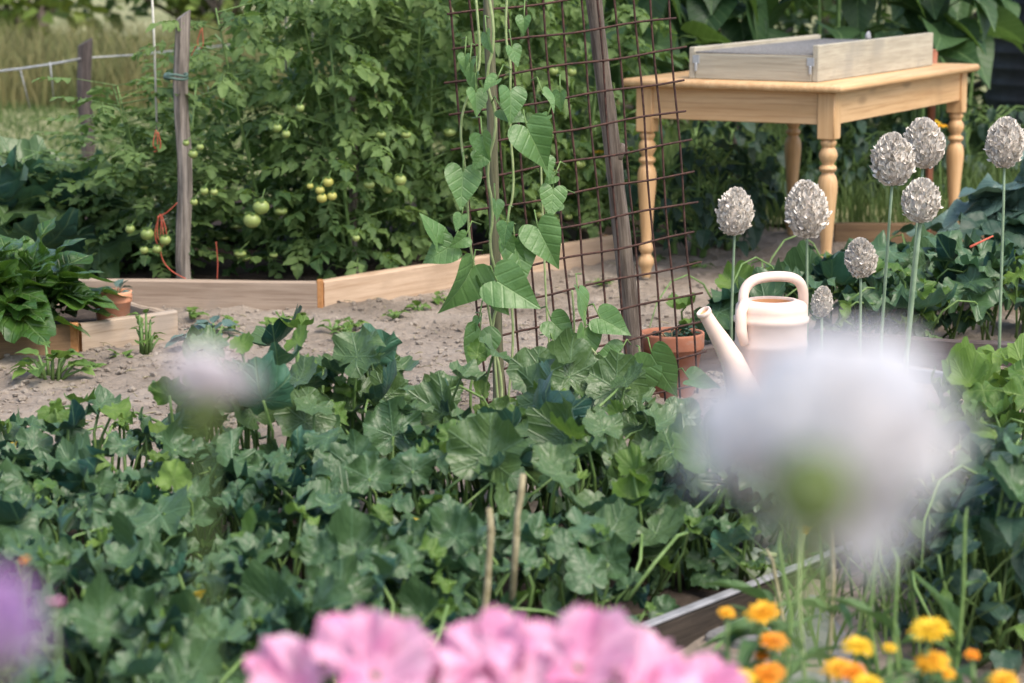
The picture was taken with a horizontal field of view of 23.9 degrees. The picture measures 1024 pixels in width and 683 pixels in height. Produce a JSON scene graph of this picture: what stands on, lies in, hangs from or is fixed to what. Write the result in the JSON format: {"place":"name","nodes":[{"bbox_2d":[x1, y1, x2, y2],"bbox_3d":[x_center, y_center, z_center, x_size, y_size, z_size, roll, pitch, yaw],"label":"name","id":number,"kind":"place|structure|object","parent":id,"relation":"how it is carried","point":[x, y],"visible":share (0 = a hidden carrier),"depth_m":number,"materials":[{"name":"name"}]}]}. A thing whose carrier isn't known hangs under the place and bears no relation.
{"place":"outdoors","nodes":[
{"label":"outdoors","id":0,"kind":"place"},
{"bbox_2d":[0,12,739,112],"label":"tall dry grass","id":1,"kind":"structure","parent":0,"point":[107,70],"depth_m":18.03,"materials":[{"name":"plant"}]},
{"bbox_2d":[85,200,676,280],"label":"tomato bed soil","id":2,"kind":"structure","parent":0,"point":[209,271],"depth_m":9.24,"materials":[{"name":"soil"}]},
{"bbox_2d":[0,163,96,252],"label":"pumpkin plant","id":3,"kind":"object","parent":2,"relation":"on","point":[16,194],"visible":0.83,"depth_m":8.92,"materials":[{"name":"green plant"}]},
{"bbox_2d":[0,149,174,248],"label":"tomato plant","id":4,"kind":"object","parent":2,"relation":"on","point":[67,164],"visible":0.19,"depth_m":9.27,"materials":[{"name":"green plant"}]},
{"bbox_2d":[0,134,191,278],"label":"pumpkin plant","id":5,"kind":"object","parent":2,"relation":"on","point":[120,245],"visible":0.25,"depth_m":9.13,"materials":[{"name":"green plant"}]},
{"bbox_2d":[30,117,261,240],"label":"tomato plant","id":6,"kind":"object","parent":2,"relation":"on","point":[151,133],"visible":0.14,"depth_m":9.83,"materials":[{"name":"green plant"}]},
{"bbox_2d":[32,73,286,278],"bbox_3d":[-1.276,-0.589,8.899,0.862,0.797,0.794,0,10,0],"label":"tomato plant","id":7,"kind":"object","parent":2,"relation":"on","point":[126,175],"visible":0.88,"depth_m":8.82,"materials":[{"name":"green plant"}]},
{"bbox_2d":[173,10,192,278],"bbox_3d":[-1.175,-0.611,8.640,0.064,1.139,0.054,-2,10,-17],"label":"garden stake","id":8,"kind":"object","parent":2,"relation":"on","point":[184,159],"visible":0.84,"depth_m":8.61,"materials":[{"name":"wood"}]},
{"bbox_2d":[130,34,392,248],"bbox_3d":[-1.003,-0.799,9.851,1.089,0.894,0.758,-1,10,-7],"label":"tomato plant","id":9,"kind":"object","parent":2,"relation":"on","point":[249,89],"visible":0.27,"depth_m":9.74,"materials":[{"name":"green plant"}]},
{"bbox_2d":[136,0,419,278],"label":"tomato plant","id":10,"kind":"object","parent":2,"relation":"on","point":[256,209],"visible":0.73,"depth_m":8.86,"materials":[{"name":"green plant"}]},
{"bbox_2d":[230,0,416,252],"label":"tomato plant","id":11,"kind":"object","parent":2,"relation":"on","point":[248,47],"visible":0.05,"depth_m":9.66,"materials":[{"name":"green plant"}]},
{"bbox_2d":[235,0,438,280],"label":"tomato plant","id":12,"kind":"object","parent":2,"relation":"on","point":[341,129],"visible":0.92,"depth_m":8.77,"materials":[{"name":"green plant"}]},
{"bbox_2d":[312,0,521,270],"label":"tomato plant","id":13,"kind":"object","parent":2,"relation":"on","point":[436,39],"visible":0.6,"depth_m":9.06,"materials":[{"name":"green plant"}]},
{"bbox_2d":[309,0,579,243],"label":"tomato plant","id":14,"kind":"object","parent":2,"relation":"on","point":[481,228],"visible":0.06,"depth_m":9.98,"materials":[{"name":"green plant"}]},
{"bbox_2d":[410,0,584,254],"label":"tomato plant","id":15,"kind":"object","parent":2,"relation":"on","point":[516,211],"visible":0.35,"depth_m":9.48,"materials":[{"name":"green plant"}]},
{"bbox_2d":[463,0,688,248],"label":"tomato plant","id":16,"kind":"object","parent":2,"relation":"on","point":[588,206],"visible":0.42,"depth_m":9.85,"materials":[{"name":"green plant"}]},
{"bbox_2d":[548,0,758,200],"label":"tall leafy plant","id":17,"kind":"object","parent":2,"relation":"on","point":[703,33],"visible":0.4,"depth_m":10.90,"materials":[{"name":"green plant"}]},
{"bbox_2d":[0,99,767,202],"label":"lawn grass","id":18,"kind":"structure","parent":0,"point":[60,124],"depth_m":15.85,"materials":[{"name":"plant"}]},
{"bbox_2d":[0,0,986,223],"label":"lawn","id":19,"kind":"structure","parent":0,"point":[125,12],"depth_m":17.46,"materials":[{"name":"green plant"}]},
{"bbox_2d":[0,0,149,58],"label":"meadow shrub","id":20,"kind":"object","parent":19,"relation":"on","point":[44,10],"visible":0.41,"depth_m":22.25,"materials":[{"name":"green plant"}]},
{"bbox_2d":[77,38,94,161],"bbox_3d":[-2.040,-0.995,11.596,0.081,0.914,0.069,-3,10,-17],"label":"fence post","id":21,"kind":"object","parent":19,"relation":"on","point":[84,67],"visible":0.41,"depth_m":11.53,"materials":[{"name":"wood"}]},
{"bbox_2d":[150,0,303,45],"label":"meadow shrub","id":22,"kind":"object","parent":19,"relation":"on","point":[197,8],"visible":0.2,"depth_m":22.64,"materials":[{"name":"green plant"}]},
{"bbox_2d":[563,0,832,140],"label":"dense shrub","id":23,"kind":"object","parent":19,"relation":"on","point":[792,17],"visible":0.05,"depth_m":14.95,"materials":[{"name":"green plant"}]},
{"bbox_2d":[667,120,776,208],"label":"bush","id":24,"kind":"object","parent":19,"relation":"on","point":[700,129],"visible":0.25,"depth_m":10.93,"materials":[{"name":"green plant"}]},
{"bbox_2d":[670,0,778,155],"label":"tall leafy plant","id":25,"kind":"object","parent":19,"relation":"on","point":[717,15],"visible":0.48,"depth_m":11.09,"materials":[{"name":"green plant"}]},
{"bbox_2d":[739,120,858,198],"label":"bush","id":26,"kind":"object","parent":19,"relation":"on","point":[775,140],"visible":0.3,"depth_m":11.35,"materials":[{"name":"green plant"}]},
{"bbox_2d":[597,101,1021,230],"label":"grass","id":27,"kind":"structure","parent":19,"relation":"on","point":[862,200],"depth_m":11.30,"materials":[{"name":"plant"}]},
{"bbox_2d":[799,116,903,201],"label":"bush","id":28,"kind":"object","parent":19,"relation":"on","point":[860,145],"visible":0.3,"depth_m":11.36,"materials":[{"name":"green plant"}]},
{"bbox_2d":[768,0,938,187],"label":"tall leafy plant","id":29,"kind":"object","parent":19,"relation":"on","point":[857,15],"visible":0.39,"depth_m":11.27,"materials":[{"name":"green plant"}]},
{"bbox_2d":[786,0,986,147],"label":"dense shrub","id":30,"kind":"object","parent":19,"relation":"on","point":[903,116],"visible":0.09,"depth_m":14.48,"materials":[{"name":"green plant"}]},
{"bbox_2d":[840,0,1023,177],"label":"tall leafy plant","id":31,"kind":"object","parent":19,"relation":"on","point":[956,41],"visible":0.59,"depth_m":11.34,"materials":[{"name":"green plant"}]},
{"bbox_2d":[888,0,1023,176],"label":"tall leafy plant","id":32,"kind":"object","parent":19,"relation":"on","point":[959,10],"visible":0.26,"depth_m":12.15,"materials":[{"name":"green plant"}]},
{"bbox_2d":[937,104,1023,181],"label":"bush","id":33,"kind":"object","parent":19,"relation":"on","point":[991,117],"visible":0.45,"depth_m":12.23,"materials":[{"name":"green plant"}]},
{"bbox_2d":[985,0,1023,127],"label":"rain barrel","id":34,"kind":"object","parent":19,"relation":"on","point":[1007,82],"visible":0.27,"depth_m":12.81,"materials":[{"name":"black plastic"}]},
{"bbox_2d":[0,224,1023,682],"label":"ground","id":35,"kind":"structure","parent":0,"point":[768,244],"depth_m":7.92,"materials":[{"name":"soil"}]},
{"bbox_2d":[0,568,47,682],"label":"purple poppy","id":36,"kind":"object","parent":35,"relation":"on","point":[19,600],"visible":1,"depth_m":0.80,"materials":[{"name":"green plant"}]},
{"bbox_2d":[8,341,94,380],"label":"young plant","id":37,"kind":"object","parent":35,"relation":"on","point":[39,371],"visible":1,"depth_m":7.10,"materials":[{"name":"green plant"}]},
{"bbox_2d":[0,302,177,359],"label":"raised bed","id":38,"kind":"object","parent":35,"relation":"on","point":[117,332],"visible":0.49,"depth_m":7.69,"materials":[{"name":"beige wood"}]},
{"bbox_2d":[54,305,131,323],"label":"chard bed soil","id":39,"kind":"structure","parent":38,"relation":"in","point":[83,315],"depth_m":8.03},
{"bbox_2d":[0,239,96,346],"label":"chard plant","id":40,"kind":"object","parent":39,"relation":"on","point":[28,293],"visible":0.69,"depth_m":7.48,"materials":[{"name":"green plant"}]},
{"bbox_2d":[0,217,130,322],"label":"chard plant","id":41,"kind":"object","parent":39,"relation":"on","point":[43,261],"visible":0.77,"depth_m":7.65,"materials":[{"name":"green plant"}]},
{"bbox_2d":[168,343,261,682],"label":"pale poppy","id":42,"kind":"object","parent":35,"relation":"on","point":[203,382],"visible":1,"depth_m":0.96,"materials":[{"name":"white plant"}]},
{"bbox_2d":[244,633,341,682],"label":"pink mallow","id":43,"kind":"object","parent":35,"relation":"on","point":[284,658],"visible":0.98,"depth_m":2.24,"materials":[{"name":"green plant"}]},
{"bbox_2d":[78,219,614,310],"bbox_3d":[-0.878,-0.371,9.814,2.613,0.136,2.694,0,10,0],"label":"raised bed","id":44,"kind":"object","parent":35,"relation":"on","point":[387,284],"visible":0.34,"depth_m":8.55,"materials":[{"name":"brown wood"}]},
{"bbox_2d":[308,604,436,682],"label":"pink mallow","id":45,"kind":"object","parent":35,"relation":"on","point":[360,645],"visible":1,"depth_m":2.17,"materials":[{"name":"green plant"}]},
{"bbox_2d":[14,505,818,673],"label":"bed soil","id":46,"kind":"structure","parent":35,"relation":"on","point":[693,594],"depth_m":4.74,"materials":[{"name":"soil"}]},
{"bbox_2d":[0,438,174,600],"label":"squash plant","id":47,"kind":"object","parent":46,"relation":"on","point":[22,515],"visible":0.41,"depth_m":4.62,"materials":[{"name":"green plant"}]},
{"bbox_2d":[0,384,193,536],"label":"squash plant","id":48,"kind":"object","parent":46,"relation":"on","point":[57,419],"visible":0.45,"depth_m":5.26,"materials":[{"name":"green plant"}]},
{"bbox_2d":[0,504,243,682],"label":"squash plant","id":49,"kind":"object","parent":46,"relation":"on","point":[53,563],"visible":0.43,"depth_m":4.21,"materials":[{"name":"green plant"}]},
{"bbox_2d":[5,571,271,682],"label":"squash plant","id":50,"kind":"object","parent":46,"relation":"on","point":[104,618],"visible":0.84,"depth_m":3.65,"materials":[{"name":"green plant"}]},
{"bbox_2d":[0,417,364,589],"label":"squash plant","id":51,"kind":"object","parent":46,"relation":"on","point":[180,511],"visible":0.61,"depth_m":4.79,"materials":[{"name":"green plant"}]},
{"bbox_2d":[101,304,419,532],"bbox_3d":[-0.531,0.169,5.382,0.768,0.466,0.688,0,10,0],"label":"squash plant","id":52,"kind":"object","parent":46,"relation":"on","point":[288,406],"visible":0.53,"depth_m":5.25,"materials":[{"name":"green plant"}]},
{"bbox_2d":[117,552,455,682],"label":"squash plant","id":53,"kind":"object","parent":46,"relation":"on","point":[341,586],"visible":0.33,"depth_m":3.87,"materials":[{"name":"green plant"}]},
{"bbox_2d":[67,478,509,676],"bbox_3d":[-0.389,0.425,4.294,0.790,0.325,0.855,0,10,0],"label":"squash plant","id":54,"kind":"object","parent":46,"relation":"on","point":[349,530],"visible":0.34,"depth_m":4.21,"materials":[{"name":"green plant"}]},
{"bbox_2d":[199,396,575,571],"bbox_3d":[-0.249,0.311,4.920,0.777,0.341,0.759,0,10,0],"label":"squash plant","id":55,"kind":"object","parent":46,"relation":"on","point":[388,425],"visible":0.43,"depth_m":4.85,"materials":[{"name":"green plant"}]},
{"bbox_2d":[276,323,630,514],"bbox_3d":[-0.129,0.185,5.415,0.818,0.425,0.675,0,10,0],"label":"squash plant","id":56,"kind":"object","parent":46,"relation":"on","point":[566,357],"visible":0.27,"depth_m":5.39,"materials":[{"name":"green plant"}]},
{"bbox_2d":[366,503,688,638],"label":"squash plant","id":57,"kind":"object","parent":46,"relation":"on","point":[596,565],"visible":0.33,"depth_m":4.36,"materials":[{"name":"green plant"}]},
{"bbox_2d":[421,349,693,513],"bbox_3d":[0.094,0.218,5.368,0.673,0.374,0.598,0,10,0],"label":"squash plant","id":58,"kind":"object","parent":46,"relation":"on","point":[611,372],"visible":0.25,"depth_m":5.40,"materials":[{"name":"green plant"}]},
{"bbox_2d":[396,371,728,602],"bbox_3d":[0.137,0.297,4.876,0.678,0.382,0.687,5,11,27],"label":"squash plant","id":59,"kind":"object","parent":46,"relation":"on","point":[493,444],"visible":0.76,"depth_m":4.72,"materials":[{"name":"green plant"}]},
{"bbox_2d":[626,472,829,593],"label":"squash plant","id":60,"kind":"object","parent":46,"relation":"on","point":[702,554],"visible":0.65,"depth_m":4.74,"materials":[{"name":"green plant"}]},
{"bbox_2d":[437,604,527,682],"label":"pink mallow","id":61,"kind":"object","parent":35,"relation":"on","point":[465,648],"visible":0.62,"depth_m":2.19,"materials":[{"name":"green plant"}]},
{"bbox_2d":[483,0,504,397],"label":"green pole","id":62,"kind":"object","parent":35,"relation":"on","point":[494,173],"visible":0.38,"depth_m":6.13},
{"bbox_2d":[419,0,706,411],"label":"climbing vine","id":63,"kind":"object","parent":62,"relation":"attached to","point":[508,288],"visible":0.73,"depth_m":5.97,"materials":[{"name":"green plant"}]},
{"bbox_2d":[466,634,572,682],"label":"pink mallow","id":64,"kind":"object","parent":35,"relation":"on","point":[535,665],"visible":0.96,"depth_m":2.14,"materials":[{"name":"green plant"}]},
{"bbox_2d":[444,0,706,405],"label":"trellis","id":65,"kind":"object","parent":35,"relation":"on","point":[609,156],"visible":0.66,"depth_m":6.50,"materials":[{"name":"metal"}]},
{"bbox_2d":[516,603,643,682],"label":"pink mallow","id":66,"kind":"object","parent":35,"relation":"on","point":[587,643],"visible":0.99,"depth_m":2.17,"materials":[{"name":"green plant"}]},
{"bbox_2d":[586,0,640,355],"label":"branch pole","id":67,"kind":"object","parent":35,"relation":"on","point":[630,298],"visible":0.69,"depth_m":6.73,"materials":[{"name":"brown wood"}]},
{"bbox_2d":[620,625,700,682],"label":"pink mallow","id":68,"kind":"object","parent":35,"relation":"on","point":[654,651],"visible":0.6,"depth_m":2.24,"materials":[{"name":"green plant"}]},
{"bbox_2d":[642,327,704,398],"bbox_3d":[0.462,0.071,7.002,0.190,0.200,0.190,0,10,0],"label":"clay pot","id":69,"kind":"object","parent":35,"relation":"on","point":[686,346],"visible":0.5,"depth_m":6.93,"materials":[{"name":"ceramic"}]},
{"bbox_2d":[623,138,766,257],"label":"bush","id":70,"kind":"object","parent":35,"relation":"on","point":[707,233],"visible":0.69,"depth_m":9.77,"materials":[{"name":"green plant"}]},
{"bbox_2d":[656,650,747,682],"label":"pink mallow","id":71,"kind":"object","parent":35,"relation":"on","point":[712,667],"visible":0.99,"depth_m":2.24,"materials":[{"name":"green plant"}]},
{"bbox_2d":[673,148,783,250],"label":"bush","id":72,"kind":"object","parent":35,"relation":"on","point":[755,233],"visible":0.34,"depth_m":10.06,"materials":[{"name":"green plant"}]},
{"bbox_2d":[649,260,812,340],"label":"squash plant","id":73,"kind":"object","parent":35,"relation":"on","point":[720,311],"visible":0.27,"depth_m":7.68,"materials":[{"name":"green plant"}]},
{"bbox_2d":[715,186,754,340],"bbox_3d":[0.649,-0.155,7.071,0.118,0.600,0.112,0,10,0],"label":"allium seed head","id":74,"kind":"object","parent":35,"relation":"on","point":[735,211],"visible":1,"depth_m":7.01},
{"bbox_2d":[709,606,784,669],"bbox_3d":[0.293,0.556,3.261,0.143,0.421,0.128,0,10,0],"label":"marigold","id":75,"kind":"object","parent":35,"relation":"on","point":[737,629],"visible":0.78,"depth_m":3.22,"materials":[{"name":"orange plant"}]},
{"bbox_2d":[696,271,808,382],"bbox_3d":[0.644,0.045,6.251,0.196,0.438,0.361,7,12,34],"label":"watering can","id":76,"kind":"object","parent":35,"relation":"on","point":[759,321],"visible":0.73,"depth_m":6.20,"materials":[{"name":"white plastic"}]},
{"bbox_2d":[737,600,795,672],"bbox_3d":[0.313,0.554,3.209,0.136,0.442,0.145,-3,10,-19],"label":"marigold","id":77,"kind":"object","parent":35,"relation":"on","point":[762,612],"visible":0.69,"depth_m":3.15,"materials":[{"name":"orange plant"}]},
{"bbox_2d":[641,535,903,650],"bbox_3d":[0.641,0.474,4.927,0.025,0.090,1.601,7,12,37],"label":"bed edging","id":78,"kind":"object","parent":35,"relation":"on","point":[684,626],"visible":0.16,"depth_m":4.57,"materials":[{"name":"wood"}]},
{"bbox_2d":[623,63,979,277],"bbox_3d":[1.191,-0.703,9.707,0.880,0.765,1.660,5,11,28],"label":"pine table","id":79,"kind":"object","parent":35,"relation":"on","point":[827,108],"visible":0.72,"depth_m":9.09,"materials":[{"name":"wood"}]},
{"bbox_2d":[689,33,932,81],"bbox_3d":[1.202,-1.133,9.545,0.517,0.135,1.329,5,11,28],"label":"wooden frame","id":80,"kind":"object","parent":79,"relation":"on","point":[812,58],"visible":0.98,"depth_m":9.09,"materials":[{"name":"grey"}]},
{"bbox_2d":[705,594,901,664],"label":"paving slab","id":81,"kind":"structure","parent":35,"relation":"on","point":[823,633],"depth_m":4.51,"materials":[{"name":"stone"}]},
{"bbox_2d":[764,662,848,682],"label":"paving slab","id":82,"kind":"structure","parent":35,"relation":"on","point":[820,677],"depth_m":4.25,"materials":[{"name":"stone"}]},
{"bbox_2d":[698,548,819,682],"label":"bare stem","id":83,"kind":"object","parent":82,"relation":"on","point":[758,593],"visible":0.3,"depth_m":4.03,"materials":[{"name":"green plant"}]},
{"bbox_2d":[784,179,832,331],"bbox_3d":[0.886,-0.189,7.272,0.145,0.601,0.142,0,10,0],"label":"allium seed head","id":84,"kind":"object","parent":35,"relation":"on","point":[807,213],"visible":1,"depth_m":7.20},
{"bbox_2d":[774,549,852,682],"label":"bare stem","id":85,"kind":"object","parent":35,"relation":"on","point":[842,608],"visible":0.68,"depth_m":3.81,"materials":[{"name":"green plant"}]},
{"bbox_2d":[708,247,921,335],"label":"squash plant","id":86,"kind":"object","parent":35,"relation":"on","point":[743,271],"visible":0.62,"depth_m":7.62,"materials":[{"name":"green plant"}]},
{"bbox_2d":[681,321,975,682],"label":"white poppy","id":87,"kind":"object","parent":35,"relation":"on","point":[839,445],"visible":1,"depth_m":0.67,"materials":[{"name":"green plant"}]},
{"bbox_2d":[699,329,1013,372],"bbox_3d":[1.081,0.043,7.405,1.148,0.118,0.345,0,10,0],"label":"raised bed","id":88,"kind":"object","parent":35,"relation":"on","point":[934,352],"visible":0.16,"depth_m":7.37,"materials":[{"name":"brown wood"}]},
{"bbox_2d":[844,237,878,331],"bbox_3d":[0.916,-0.009,6.386,0.089,0.539,0.094,0,10,0],"label":"allium seed head","id":89,"kind":"object","parent":35,"relation":"on","point":[861,259],"visible":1,"depth_m":6.33},
{"bbox_2d":[821,547,947,675],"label":"bare stem","id":90,"kind":"object","parent":35,"relation":"on","point":[889,623],"visible":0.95,"depth_m":3.62,"materials":[{"name":"green plant"}]},
{"bbox_2d":[869,131,915,337],"bbox_3d":[0.962,-0.120,6.165,0.119,0.832,0.121,0,10,0],"label":"allium seed head","id":91,"kind":"object","parent":35,"relation":"on","point":[892,155],"visible":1,"depth_m":6.08},
{"bbox_2d":[780,240,1011,338],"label":"squash plant","id":92,"kind":"object","parent":35,"relation":"on","point":[930,299],"visible":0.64,"depth_m":7.59,"materials":[{"name":"green plant"}]},
{"bbox_2d":[834,222,983,243],"bbox_3d":[1.755,-0.452,10.354,0.748,0.116,0.040,0,10,0],"label":"timber board","id":93,"kind":"object","parent":35,"relation":"on","point":[844,232],"visible":0.28,"depth_m":10.33,"materials":[{"name":"brown wood"}]},
{"bbox_2d":[901,177,942,341],"bbox_3d":[1.023,-0.052,6.077,0.107,0.726,0.109,0,10,0],"label":"allium seed head","id":94,"kind":"object","parent":35,"relation":"on","point":[920,200],"visible":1,"depth_m":6.00},
{"bbox_2d":[895,615,952,682],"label":"marigold","id":95,"kind":"object","parent":35,"relation":"on","point":[929,629],"visible":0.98,"depth_m":3.00,"materials":[{"name":"yellow plant"}]},
{"bbox_2d":[903,117,945,318],"bbox_3d":[1.105,-0.191,6.561,0.123,0.839,0.120,0,10,0],"label":"allium seed head","id":96,"kind":"object","parent":35,"relation":"on","point":[922,135],"visible":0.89,"depth_m":6.47},
{"bbox_2d":[837,224,1023,335],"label":"squash plant","id":97,"kind":"object","parent":35,"relation":"on","point":[939,246],"visible":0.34,"depth_m":7.76,"materials":[{"name":"green plant"}]},
{"bbox_2d":[906,508,983,682],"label":"bare stem","id":98,"kind":"object","parent":35,"relation":"on","point":[953,612],"visible":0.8,"depth_m":3.83,"materials":[{"name":"green plant"}]},
{"bbox_2d":[876,451,1023,676],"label":"bushy plant","id":99,"kind":"object","parent":35,"relation":"on","point":[1003,657],"visible":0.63,"depth_m":4.34,"materials":[{"name":"green plant"}]},
{"bbox_2d":[883,422,1023,640],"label":"pumpkin plant","id":100,"kind":"object","parent":35,"relation":"on","point":[1009,477],"visible":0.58,"depth_m":4.40,"materials":[{"name":"green plant"}]},
{"bbox_2d":[890,421,1023,596],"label":"bushy plant","id":101,"kind":"object","parent":35,"relation":"on","point":[983,445],"visible":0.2,"depth_m":4.75,"materials":[{"name":"green plant"}]},
{"bbox_2d":[891,209,1023,290],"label":"beet plant","id":102,"kind":"object","parent":35,"relation":"on","point":[980,222],"visible":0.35,"depth_m":8.50,"materials":[{"name":"green plant"}]},
{"bbox_2d":[906,151,1023,288],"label":"cabbage plant","id":103,"kind":"object","parent":35,"relation":"on","point":[985,196],"visible":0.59,"depth_m":8.74,"materials":[{"name":"green plant"}]},
{"bbox_2d":[926,236,1023,339],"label":"squash plant","id":104,"kind":"object","parent":35,"relation":"on","point":[982,269],"visible":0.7,"depth_m":7.53,"materials":[{"name":"green plant"}]},
{"bbox_2d":[935,333,1023,514],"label":"pumpkin plant","id":105,"kind":"object","parent":35,"relation":"on","point":[980,386],"visible":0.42,"depth_m":5.32,"materials":[{"name":"green plant"}]},
{"bbox_2d":[984,116,1023,367],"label":"allium seed head","id":106,"kind":"object","parent":35,"relation":"on","point":[1004,145],"visible":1,"depth_m":6.38},
{"bbox_2d":[683,432,1023,666],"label":"path side grass","id":107,"kind":"structure","parent":0,"point":[884,588],"depth_m":4.36,"materials":[{"name":"plant"}]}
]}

